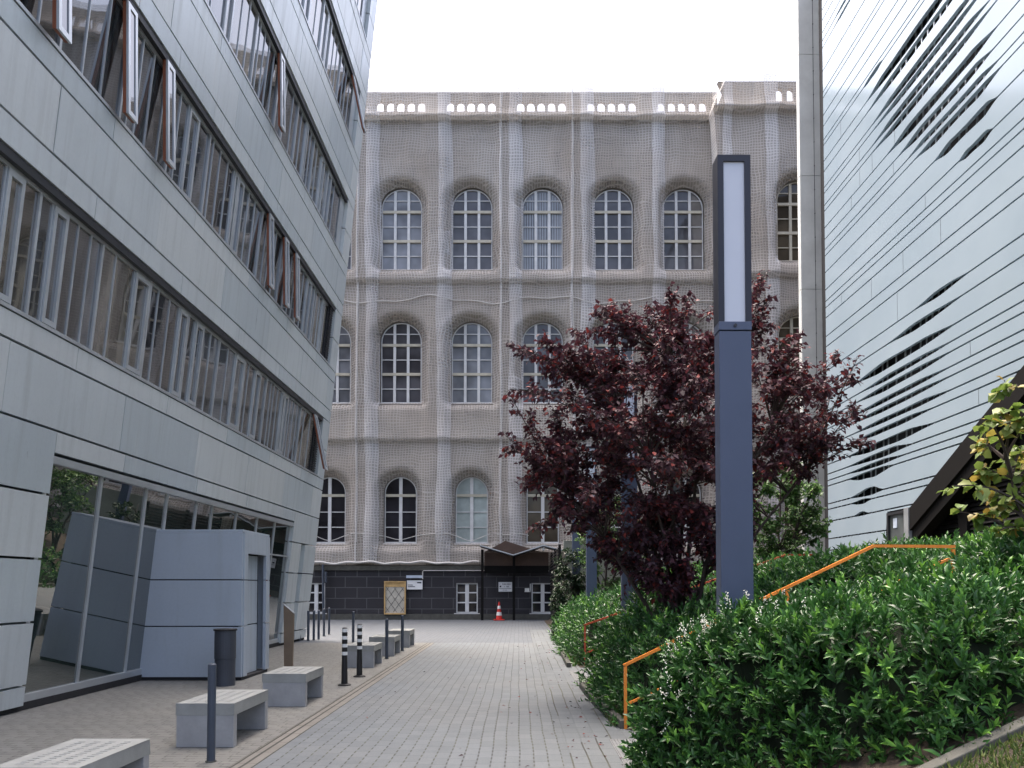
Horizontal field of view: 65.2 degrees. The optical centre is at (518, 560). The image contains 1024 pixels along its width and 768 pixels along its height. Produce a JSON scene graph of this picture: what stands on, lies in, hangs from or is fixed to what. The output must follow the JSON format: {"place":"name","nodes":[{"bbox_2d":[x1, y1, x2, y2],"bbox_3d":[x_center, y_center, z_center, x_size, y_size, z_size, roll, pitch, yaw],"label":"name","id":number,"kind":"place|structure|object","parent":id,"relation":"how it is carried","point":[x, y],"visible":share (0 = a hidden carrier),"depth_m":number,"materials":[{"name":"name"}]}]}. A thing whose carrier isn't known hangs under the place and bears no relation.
{"place":"outdoors","nodes":[
{"label":"outdoors","id":0,"kind":"place"},
{"bbox_2d":[0,643,425,767],"bbox_3d":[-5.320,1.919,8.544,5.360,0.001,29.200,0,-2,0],"label":"pavement","id":1,"kind":"structure","parent":0,"point":[143,709],"depth_m":10.17,"materials":[{"name":"stone"}]},
{"bbox_2d":[0,738,149,767],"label":"concrete bench","id":2,"kind":"object","parent":1,"relation":"on","point":[102,753],"visible":1,"depth_m":5.81,"materials":[{"name":"concrete"}]},
{"bbox_2d":[0,0,377,715],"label":"office building","id":3,"kind":"structure","parent":1,"relation":"on","point":[178,182],"depth_m":13.51,"materials":[{"name":"metal"}]},
{"bbox_2d":[0,155,40,311],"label":"window","id":4,"kind":"structure","parent":3,"relation":"in","point":[18,194],"depth_m":9.53,"materials":[{"name":"glass"}]},
{"bbox_2d":[20,0,71,43],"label":"window","id":5,"kind":"structure","parent":3,"relation":"in","point":[55,16],"depth_m":9.62,"materials":[{"name":"metal"}]},
{"bbox_2d":[23,189,102,347],"bbox_3d":[-6.013,-3.780,10.629,0.213,1.605,1.490,0,-2,0],"label":"window","id":6,"kind":"structure","parent":3,"relation":"in","point":[64,258],"depth_m":10.48,"materials":[{"name":"glass"}]},
{"bbox_2d":[56,0,137,123],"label":"window","id":7,"kind":"structure","parent":3,"relation":"in","point":[104,32],"depth_m":11.08,"materials":[{"name":"glass"}]},
{"bbox_2d":[88,241,150,375],"bbox_3d":[-6.013,-3.733,12.118,0.213,1.605,1.490,0,-2,0],"label":"window","id":8,"kind":"structure","parent":3,"relation":"in","point":[122,292],"depth_m":12.07,"materials":[{"name":"glass"}]},
{"bbox_2d":[117,25,175,169],"bbox_3d":[-5.605,-7.022,12.222,0.336,1.624,1.490,0,-2,0],"label":"window","id":9,"kind":"structure","parent":3,"relation":"in","point":[155,128],"depth_m":12.43,"materials":[{"name":"glass"}]},
{"bbox_2d":[140,281,188,397],"bbox_3d":[-6.013,-3.687,13.608,0.213,1.605,1.490,0,-2,0],"label":"window","id":10,"kind":"structure","parent":3,"relation":"in","point":[167,320],"depth_m":13.60,"materials":[{"name":"glass"}]},
{"bbox_2d":[163,81,210,210],"bbox_3d":[-5.667,-6.985,13.711,0.213,1.605,1.490,0,-2,0],"label":"window","id":11,"kind":"structure","parent":3,"relation":"in","point":[192,133],"depth_m":13.78,"materials":[{"name":"glass"}]},
{"bbox_2d":[179,312,219,415],"bbox_3d":[-6.013,-3.640,15.097,0.213,1.605,1.490,0,-2,0],"label":"window","id":12,"kind":"structure","parent":3,"relation":"in","point":[201,346],"depth_m":15.01,"materials":[{"name":"glass"}]},
{"bbox_2d":[207,0,224,26],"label":"window","id":13,"kind":"structure","parent":3,"relation":"in","point":[217,6],"depth_m":14.33,"materials":[{"name":"glass"}]},
{"bbox_2d":[200,132,239,247],"bbox_3d":[-5.667,-6.938,15.200,0.213,1.605,1.490,0,-2,0],"label":"window","id":14,"kind":"structure","parent":3,"relation":"in","point":[221,178],"depth_m":15.17,"materials":[{"name":"glass"}]},
{"bbox_2d":[210,338,245,430],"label":"window","id":15,"kind":"structure","parent":3,"relation":"in","point":[230,365],"depth_m":16.57,"materials":[{"name":"glass"}]},
{"bbox_2d":[221,0,258,78],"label":"window","id":16,"kind":"structure","parent":3,"relation":"in","point":[239,16],"depth_m":15.42,"materials":[{"name":"glass"}]},
{"bbox_2d":[231,175,262,274],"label":"window","id":17,"kind":"structure","parent":3,"relation":"in","point":[247,219],"depth_m":16.68,"materials":[{"name":"glass"}]},
{"bbox_2d":[238,359,266,441],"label":"window","id":18,"kind":"structure","parent":3,"relation":"in","point":[253,389],"depth_m":18.02,"materials":[{"name":"glass"}]},
{"bbox_2d":[249,14,285,132],"bbox_3d":[-5.258,-10.180,16.793,0.336,1.624,1.490,0,-2,0],"label":"window","id":19,"kind":"structure","parent":3,"relation":"in","point":[266,64],"depth_m":16.95,"materials":[{"name":"glass"}]},
{"bbox_2d":[254,209,282,298],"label":"window","id":20,"kind":"structure","parent":3,"relation":"in","point":[270,240],"depth_m":17.77,"materials":[{"name":"glass"}]},
{"bbox_2d":[259,377,285,452],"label":"window","id":21,"kind":"structure","parent":3,"relation":"in","point":[274,396],"depth_m":19.56,"materials":[{"name":"glass"}]},
{"bbox_2d":[272,72,298,157],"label":"window","id":22,"kind":"structure","parent":3,"relation":"in","point":[291,100],"depth_m":18.48,"materials":[{"name":"glass"}]},
{"bbox_2d":[275,237,300,320],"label":"window","id":23,"kind":"structure","parent":3,"relation":"in","point":[287,296],"depth_m":19.31,"materials":[{"name":"glass"}]},
{"bbox_2d":[279,393,301,460],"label":"window","id":24,"kind":"structure","parent":3,"relation":"in","point":[290,422],"depth_m":21.07,"materials":[{"name":"glass"}]},
{"bbox_2d":[291,102,314,189],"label":"window","id":25,"kind":"structure","parent":3,"relation":"in","point":[304,136],"depth_m":19.73,"materials":[{"name":"glass"}]},
{"bbox_2d":[293,265,314,337],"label":"window","id":26,"kind":"structure","parent":3,"relation":"in","point":[307,286],"depth_m":21.20,"materials":[{"name":"glass"}]},
{"bbox_2d":[300,0,310,22],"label":"window","id":27,"kind":"structure","parent":3,"relation":"in","point":[306,4],"depth_m":18.99,"materials":[{"name":"glass"}]},
{"bbox_2d":[294,406,327,469],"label":"window","id":28,"kind":"structure","parent":3,"relation":"in","point":[306,419],"depth_m":22.72,"materials":[{"name":"glass"}]},
{"bbox_2d":[308,286,327,352],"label":"window","id":29,"kind":"structure","parent":3,"relation":"in","point":[319,305],"depth_m":22.54,"materials":[{"name":"glass"}]},
{"bbox_2d":[308,137,328,215],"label":"window","id":30,"kind":"structure","parent":3,"relation":"in","point":[319,166],"depth_m":21.22,"materials":[{"name":"glass"}]},
{"bbox_2d":[308,0,329,63],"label":"window","id":31,"kind":"structure","parent":3,"relation":"in","point":[319,10],"depth_m":20.09,"materials":[{"name":"glass"}]},
{"bbox_2d":[322,169,340,238],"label":"window","id":32,"kind":"structure","parent":3,"relation":"in","point":[331,197],"depth_m":22.70,"materials":[{"name":"glass"}]},
{"bbox_2d":[324,12,341,95],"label":"window","id":33,"kind":"structure","parent":3,"relation":"in","point":[333,49],"depth_m":21.35,"materials":[{"name":"glass"}]},
{"bbox_2d":[336,50,365,132],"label":"window","id":34,"kind":"structure","parent":3,"relation":"in","point":[345,82],"depth_m":23.02,"materials":[{"name":"glass"}]},
{"bbox_2d":[205,663,216,762],"bbox_3d":[-2.880,1.427,7.509,0.100,0.920,0.097,0,-2,0],"label":"slim bollard","id":35,"kind":"object","parent":1,"relation":"on","point":[211,717],"visible":1,"depth_m":7.48,"materials":[{"name":"metal"}]},
{"bbox_2d":[176,689,268,747],"bbox_3d":[-3.195,1.700,8.711,0.598,0.449,1.128,0,-2,0],"label":"concrete bench","id":36,"kind":"object","parent":1,"relation":"on","point":[241,709],"visible":0.84,"depth_m":8.16,"materials":[{"name":"concrete"}]},
{"bbox_2d":[213,628,236,686],"bbox_3d":[-4.860,1.595,13.256,0.380,0.945,0.380,0,-2,0],"label":"litter bin","id":37,"kind":"object","parent":1,"relation":"on","point":[225,650],"visible":0.98,"depth_m":13.11,"materials":[{"name":"metal"}]},
{"bbox_2d":[283,604,294,665],"bbox_3d":[-4.605,1.510,16.050,0.230,1.290,0.080,0,-2,0],"label":"info stele","id":38,"kind":"object","parent":1,"relation":"on","point":[289,616],"visible":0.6,"depth_m":16.02,"materials":[{"name":"brown metal"}]},
{"bbox_2d":[262,666,323,706],"bbox_3d":[-3.195,1.784,11.400,0.598,0.449,1.008,0,-2,0],"label":"concrete bench","id":39,"kind":"object","parent":1,"relation":"on","point":[291,686],"visible":0.99,"depth_m":10.90,"materials":[{"name":"concrete"}]},
{"bbox_2d":[228,643,433,767],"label":"gutter","id":40,"kind":"object","parent":1,"relation":"on","point":[260,754],"visible":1,"depth_m":9.81,"materials":[{"name":"concrete"}]},
{"bbox_2d":[338,627,350,685],"bbox_3d":[-2.880,1.590,13.257,0.220,0.955,0.220,0,-2,0],"label":"striped bollard","id":41,"kind":"object","parent":1,"relation":"on","point":[344,675],"visible":1,"depth_m":13.22,"materials":[{"name":"black plastic"}]},
{"bbox_2d":[353,624,364,676],"bbox_3d":[-2.880,1.629,14.506,0.220,0.955,0.220,0,-2,0],"label":"striped bollard","id":42,"kind":"object","parent":1,"relation":"on","point":[359,652],"visible":1,"depth_m":14.47,"materials":[{"name":"black plastic"}]},
{"bbox_2d":[347,642,382,667],"bbox_3d":[-3.195,1.946,16.547,0.598,0.449,1.008,0,-2,0],"label":"concrete bench","id":43,"kind":"object","parent":1,"relation":"on","point":[371,654],"visible":0.81,"depth_m":16.05,"materials":[{"name":"concrete"}]},
{"bbox_2d":[369,634,400,655],"bbox_3d":[-3.195,2.030,19.196,0.598,0.449,1.008,0,-2,0],"label":"concrete bench","id":44,"kind":"object","parent":1,"relation":"on","point":[393,644],"visible":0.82,"depth_m":18.70,"materials":[{"name":"concrete"}]},
{"bbox_2d":[384,619,388,658],"bbox_3d":[-2.970,1.768,18.053,0.100,0.900,0.097,0,-2,0],"label":"slim bollard","id":45,"kind":"object","parent":1,"relation":"on","point":[386,635],"visible":1,"depth_m":18.02,"materials":[{"name":"metal"}]},
{"bbox_2d":[389,629,414,646],"bbox_3d":[-3.195,2.113,21.844,0.598,0.449,1.008,0,-2,0],"label":"concrete bench","id":46,"kind":"object","parent":1,"relation":"on","point":[408,637],"visible":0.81,"depth_m":21.35,"materials":[{"name":"concrete"}]},
{"bbox_2d":[401,615,403,650],"bbox_3d":[-2.930,1.835,20.202,0.100,0.900,0.097,0,-2,0],"label":"slim bollard","id":47,"kind":"object","parent":1,"relation":"on","point":[402,632],"visible":1,"depth_m":20.17,"materials":[{"name":"metal"}]},
{"bbox_2d":[303,81,800,619],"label":"netted building","id":48,"kind":"structure","parent":1,"relation":"on","point":[449,593],"depth_m":39.47,"materials":[{"name":"stone"}]},
{"bbox_2d":[307,583,326,613],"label":"window","id":49,"kind":"structure","parent":48,"relation":"in","point":[315,601],"depth_m":38.94,"materials":[{"name":"white paint"}]},
{"bbox_2d":[322,564,326,619],"bbox_3d":[-9.357,1.519,38.549,0.276,2.654,0.130,-1,-2,22],"label":"downpipe","id":50,"kind":"object","parent":48,"relation":"attached to","point":[323,602],"visible":0.89,"depth_m":38.52,"materials":[{"name":"metal"}]},
{"bbox_2d":[316,477,346,544],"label":"window","id":51,"kind":"structure","parent":48,"relation":"in","point":[331,526],"depth_m":39.48,"materials":[{"name":"glass"}]},
{"bbox_2d":[332,326,351,403],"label":"window","id":52,"kind":"structure","parent":48,"relation":"in","point":[341,394],"depth_m":39.70,"materials":[{"name":"glass"}]},
{"bbox_2d":[384,581,405,613],"bbox_3d":[-5.972,1.804,38.722,1.044,1.608,0.120,0,-2,0],"label":"lattice board","id":53,"kind":"object","parent":48,"relation":"attached to","point":[394,597],"visible":1,"depth_m":38.72,"materials":[{"name":"metal"}]},
{"bbox_2d":[384,477,416,544],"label":"window","id":54,"kind":"structure","parent":48,"relation":"in","point":[400,493],"depth_m":39.48,"materials":[{"name":"glass"}]},
{"bbox_2d":[380,323,421,403],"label":"window","id":55,"kind":"structure","parent":48,"relation":"in","point":[401,343],"depth_m":39.70,"materials":[{"name":"glass"}]},
{"bbox_2d":[380,190,421,269],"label":"window","id":56,"kind":"structure","parent":48,"relation":"in","point":[401,209],"depth_m":39.91,"materials":[{"name":"glass"}]},
{"bbox_2d":[406,575,422,588],"bbox_3d":[-5.028,1.063,38.771,0.796,0.682,0.130,0,-2,0],"label":"wall sign","id":57,"kind":"object","parent":48,"relation":"attached to","point":[414,584],"visible":1,"depth_m":38.76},
{"bbox_2d":[454,583,479,613],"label":"window","id":58,"kind":"structure","parent":48,"relation":"in","point":[466,593],"depth_m":38.94,"materials":[{"name":"white paint"}]},
{"bbox_2d":[454,477,487,544],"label":"window","id":59,"kind":"structure","parent":48,"relation":"in","point":[471,493],"depth_m":39.48,"materials":[{"name":"glass"}]},
{"bbox_2d":[450,323,492,403],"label":"window","id":60,"kind":"structure","parent":48,"relation":"in","point":[471,342],"depth_m":39.70,"materials":[{"name":"glass"}]},
{"bbox_2d":[452,190,491,269],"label":"window","id":61,"kind":"structure","parent":48,"relation":"in","point":[472,209],"depth_m":39.91,"materials":[{"name":"glass"}]},
{"bbox_2d":[499,582,511,591],"bbox_3d":[-0.635,1.280,38.745,0.650,0.464,0.067,0,-2,0],"label":"notice sign","id":62,"kind":"object","parent":48,"relation":"attached to","point":[505,586],"visible":1,"depth_m":38.72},
{"bbox_2d":[310,85,715,564],"bbox_3d":[-3.604,-11.534,39.067,26.592,23.508,0.980,0,-2,0],"label":"debris net","id":63,"kind":"object","parent":48,"relation":"attached to","point":[366,506],"visible":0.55,"depth_m":39.14,"materials":[{"name":"fabric"}]},
{"bbox_2d":[529,583,550,613],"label":"window","id":64,"kind":"structure","parent":48,"relation":"in","point":[541,592],"depth_m":38.95,"materials":[{"name":"white paint"}]},
{"bbox_2d":[521,323,562,403],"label":"window","id":65,"kind":"structure","parent":48,"relation":"in","point":[529,370],"depth_m":39.71,"materials":[{"name":"glass"}]},
{"bbox_2d":[526,479,558,544],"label":"window","id":66,"kind":"structure","parent":48,"relation":"in","point":[537,510],"depth_m":39.47,"materials":[{"name":"glass"}]},
{"bbox_2d":[522,190,562,269],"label":"window","id":67,"kind":"structure","parent":48,"relation":"in","point":[542,212],"depth_m":39.90,"materials":[{"name":"glass"}]},
{"bbox_2d":[592,190,632,269],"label":"window","id":68,"kind":"structure","parent":48,"relation":"in","point":[612,220],"depth_m":39.91,"materials":[{"name":"glass"}]},
{"bbox_2d":[593,323,632,400],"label":"window","id":69,"kind":"structure","parent":48,"relation":"in","point":[601,345],"depth_m":39.74,"materials":[{"name":"glass"}]},
{"bbox_2d":[662,190,704,269],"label":"window","id":70,"kind":"structure","parent":48,"relation":"in","point":[683,209],"depth_m":39.91,"materials":[{"name":"glass"}]},
{"bbox_2d":[664,323,703,402],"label":"window","id":71,"kind":"structure","parent":48,"relation":"in","point":[694,328],"depth_m":39.74,"materials":[{"name":"glass"}]},
{"bbox_2d":[668,477,700,544],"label":"window","id":72,"kind":"structure","parent":48,"relation":"in","point":[675,488],"depth_m":39.52,"materials":[{"name":"glass"}]},
{"bbox_2d":[709,78,725,525],"bbox_3d":[9.667,-11.271,38.556,0.750,24.041,1.134,0,-2,0],"label":"debris net","id":73,"kind":"object","parent":48,"relation":"attached to","point":[714,132],"visible":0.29,"depth_m":38.75,"materials":[{"name":"fabric"}]},
{"bbox_2d":[713,73,800,561],"bbox_3d":[14.311,-11.301,38.076,9.978,24.071,0.943,0,-2,0],"label":"debris net","id":74,"kind":"object","parent":48,"relation":"attached to","point":[781,271],"visible":0.21,"depth_m":38.21,"materials":[{"name":"fabric"}]},
{"bbox_2d":[776,182,797,260],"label":"window","id":75,"kind":"structure","parent":48,"relation":"in","point":[787,197],"depth_m":38.91,"materials":[{"name":"glass"}]},
{"bbox_2d":[777,317,799,397],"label":"window","id":76,"kind":"structure","parent":48,"relation":"in","point":[790,326],"depth_m":38.74,"materials":[{"name":"glass"}]},
{"bbox_2d":[579,682,627,728],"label":"bed kerb","id":77,"kind":"structure","parent":1,"relation":"on","point":[620,724],"depth_m":10.29,"materials":[{"name":"concrete"}]},
{"bbox_2d":[819,0,1023,554],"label":"panel building","id":78,"kind":"structure","parent":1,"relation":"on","point":[922,161],"depth_m":21.60,"materials":[{"name":"metal"}]},
{"bbox_2d":[886,510,903,544],"bbox_3d":[10.795,-0.115,22.765,0.110,2.560,1.100,0,-2,0],"label":"door","id":79,"kind":"structure","parent":78,"relation":"in","point":[894,520],"depth_m":22.88,"materials":[{"name":"metal"}]},
{"bbox_2d":[253,643,564,767],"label":"path","id":80,"kind":"structure","parent":0,"point":[403,726],"depth_m":9.79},
{"bbox_2d":[367,646,623,766],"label":"fallen leaves","id":81,"kind":"object","parent":80,"relation":"on","point":[530,712],"visible":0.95,"depth_m":10.48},
{"bbox_2d":[569,670,587,680],"bbox_3d":[1.115,2.108,14.616,0.290,0.024,1.690,0,-2,0],"label":"tactile pad","id":82,"kind":"object","parent":80,"relation":"on","point":[574,676],"visible":0.57,"depth_m":14.73,"materials":[{"name":"concrete"}]},
{"bbox_2d":[530,630,646,767],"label":"path edge","id":83,"kind":"object","parent":80,"relation":"on","point":[562,693],"visible":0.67,"depth_m":9.84,"materials":[{"name":"concrete"}]},
{"bbox_2d":[609,739,646,765],"bbox_3d":[1.115,1.894,7.794,0.290,0.024,1.540,0,-2,0],"label":"tactile pad","id":84,"kind":"object","parent":80,"relation":"on","point":[615,743],"visible":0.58,"depth_m":8.09,"materials":[{"name":"concrete"}]},
{"bbox_2d":[294,620,549,642],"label":"forecourt","id":85,"kind":"structure","parent":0,"point":[472,631],"depth_m":29.41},
{"bbox_2d":[480,541,562,619],"bbox_3d":[0.209,0.939,37.974,4.013,3.808,1.270,0,-2,0],"label":"folded canopy","id":86,"kind":"object","parent":85,"relation":"on","point":[506,557],"visible":0.95,"depth_m":38.51,"materials":[{"name":"metal"}]},
{"bbox_2d":[550,544,560,617],"bbox_3d":[1.535,1.107,33.632,0.130,3.200,7.400,0,-2,0],"label":"louvre screen","id":87,"kind":"object","parent":85,"relation":"on","point":[555,552],"visible":0.4,"depth_m":33.74,"materials":[{"name":"metal"}]},
{"bbox_2d":[563,540,640,594],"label":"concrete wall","id":88,"kind":"structure","parent":85,"relation":"on","point":[567,543],"depth_m":30.01,"materials":[{"name":"concrete"}]},
{"bbox_3d":[1.472,2.276,25.591,0.805,0.357,1.100,0,-2,0],"label":"planter","id":89,"kind":"object","parent":85,"relation":"on","visible":0},
{"bbox_2d":[548,579,571,623],"bbox_3d":[1.359,1.461,25.532,0.814,1.735,0.843,0,-2,0],"label":"conifer bush","id":90,"kind":"object","parent":89,"relation":"in","point":[561,597],"visible":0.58,"depth_m":25.44,"materials":[{"name":"green plant"}]},
{"bbox_2d":[368,0,795,110],"label":"sky","id":91,"kind":"structure","parent":0,"point":[469,44],"materials":[{"name":"white"}]},
{"bbox_2d":[544,609,1023,767],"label":"embankment","id":92,"kind":"structure","parent":0,"point":[891,759],"depth_m":5.13,"materials":[{"name":"plant"}]},
{"bbox_2d":[551,547,585,612],"bbox_3d":[1.893,1.005,29.186,1.483,2.940,1.265,0,-2,0],"label":"ivy bush","id":93,"kind":"object","parent":92,"relation":"on","point":[577,581],"visible":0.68,"depth_m":29.03,"materials":[{"name":"green plant"}]},
{"bbox_2d":[572,481,580,598],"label":"light column","id":94,"kind":"structure","parent":92,"relation":"on","point":[575,545],"depth_m":29.23,"materials":[{"name":"blue metal"}]},
{"bbox_2d":[586,446,596,600],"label":"light column","id":95,"kind":"structure","parent":92,"relation":"on","point":[591,575],"depth_m":22.71,"materials":[{"name":"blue metal"}]},
{"bbox_2d":[569,653,627,725],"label":"verge grass","id":96,"kind":"structure","parent":92,"relation":"on","point":[608,717],"depth_m":10.29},
{"bbox_2d":[574,496,644,598],"bbox_3d":[3.155,-0.295,27.048,2.686,4.004,2.711,0,-2,0],"label":"green tree","id":97,"kind":"object","parent":92,"relation":"on","point":[607,584],"visible":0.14,"depth_m":26.79,"materials":[{"name":"green plant"}]},
{"bbox_2d":[620,377,637,630],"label":"light column","id":98,"kind":"structure","parent":92,"relation":"on","point":[624,578],"depth_m":15.05,"materials":[{"name":"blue metal"}]},
{"bbox_2d":[547,550,804,665],"bbox_3d":[3.591,1.174,20.686,5.628,2.852,9.038,0,-2,0],"label":"laurel hedge","id":99,"kind":"object","parent":92,"relation":"on","point":[575,616],"visible":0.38,"depth_m":18.29,"materials":[{"name":"green plant"}]},
{"bbox_2d":[497,269,875,624],"bbox_3d":[2.443,-1.298,11.725,5.493,6.154,3.686,0,-2,0],"label":"red leaf tree","id":100,"kind":"object","parent":92,"relation":"on","point":[690,381],"visible":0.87,"depth_m":11.27,"materials":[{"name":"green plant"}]},
{"bbox_2d":[584,554,811,659],"bbox_3d":[3.731,1.014,16.176,4.822,2.289,0.034,0,-2,0],"label":"handrail","id":101,"kind":"object","parent":92,"relation":"on","point":[619,612],"visible":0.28,"depth_m":16.15,"materials":[{"name":"metal"}]},
{"bbox_2d":[712,155,753,656],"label":"light column","id":102,"kind":"structure","parent":92,"relation":"on","point":[732,281],"depth_m":7.32,"materials":[{"name":"grey metal"}]},
{"bbox_2d":[573,529,989,726],"bbox_3d":[3.701,0.903,11.478,5.740,2.816,4.616,0,-2,0],"label":"laurel hedge","id":103,"kind":"object","parent":92,"relation":"on","point":[640,633],"visible":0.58,"depth_m":10.58,"materials":[{"name":"green plant"}]},
{"bbox_2d":[623,544,954,728],"bbox_3d":[3.127,0.878,9.227,3.846,2.125,0.034,0,-2,0],"label":"handrail","id":104,"kind":"object","parent":92,"relation":"on","point":[626,664],"visible":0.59,"depth_m":9.23,"materials":[{"name":"metal"}]},
{"bbox_2d":[753,462,832,562],"bbox_3d":[5.926,-0.707,18.220,2.439,3.267,1.876,0,-2,0],"label":"green tree","id":105,"kind":"object","parent":92,"relation":"on","point":[805,525],"visible":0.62,"depth_m":17.94,"materials":[{"name":"green plant"}]},
{"bbox_2d":[795,0,824,558],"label":"concrete pylon","id":106,"kind":"object","parent":92,"relation":"on","point":[808,173],"visible":0.62,"depth_m":30.46,"materials":[{"name":"concrete"}]},
{"bbox_2d":[616,522,1023,767],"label":"laurel hedge","id":107,"kind":"object","parent":92,"relation":"on","point":[875,667],"visible":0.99,"depth_m":5.82,"materials":[{"name":"green plant"}]},
{"bbox_2d":[753,528,992,584],"bbox_3d":[7.545,0.094,15.056,6.373,1.880,11.354,0,-2,0],"label":"laurel hedge","id":108,"kind":"object","parent":92,"relation":"on","point":[956,537],"visible":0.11,"depth_m":12.54,"materials":[{"name":"green plant"}]},
{"bbox_2d":[916,716,1023,767],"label":"bed kerb","id":109,"kind":"structure","parent":92,"relation":"on","point":[959,753],"depth_m":4.73,"materials":[{"name":"concrete"}]},
{"bbox_2d":[935,718,1023,767],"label":"lawn","id":110,"kind":"structure","parent":92,"relation":"on","point":[1014,746],"depth_m":4.57,"materials":[{"name":"green plant"}]},
{"bbox_2d":[937,376,1023,539],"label":"yellow green shrub","id":111,"kind":"object","parent":92,"relation":"on","point":[1013,501],"visible":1,"depth_m":6.41,"materials":[{"name":"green plant"}]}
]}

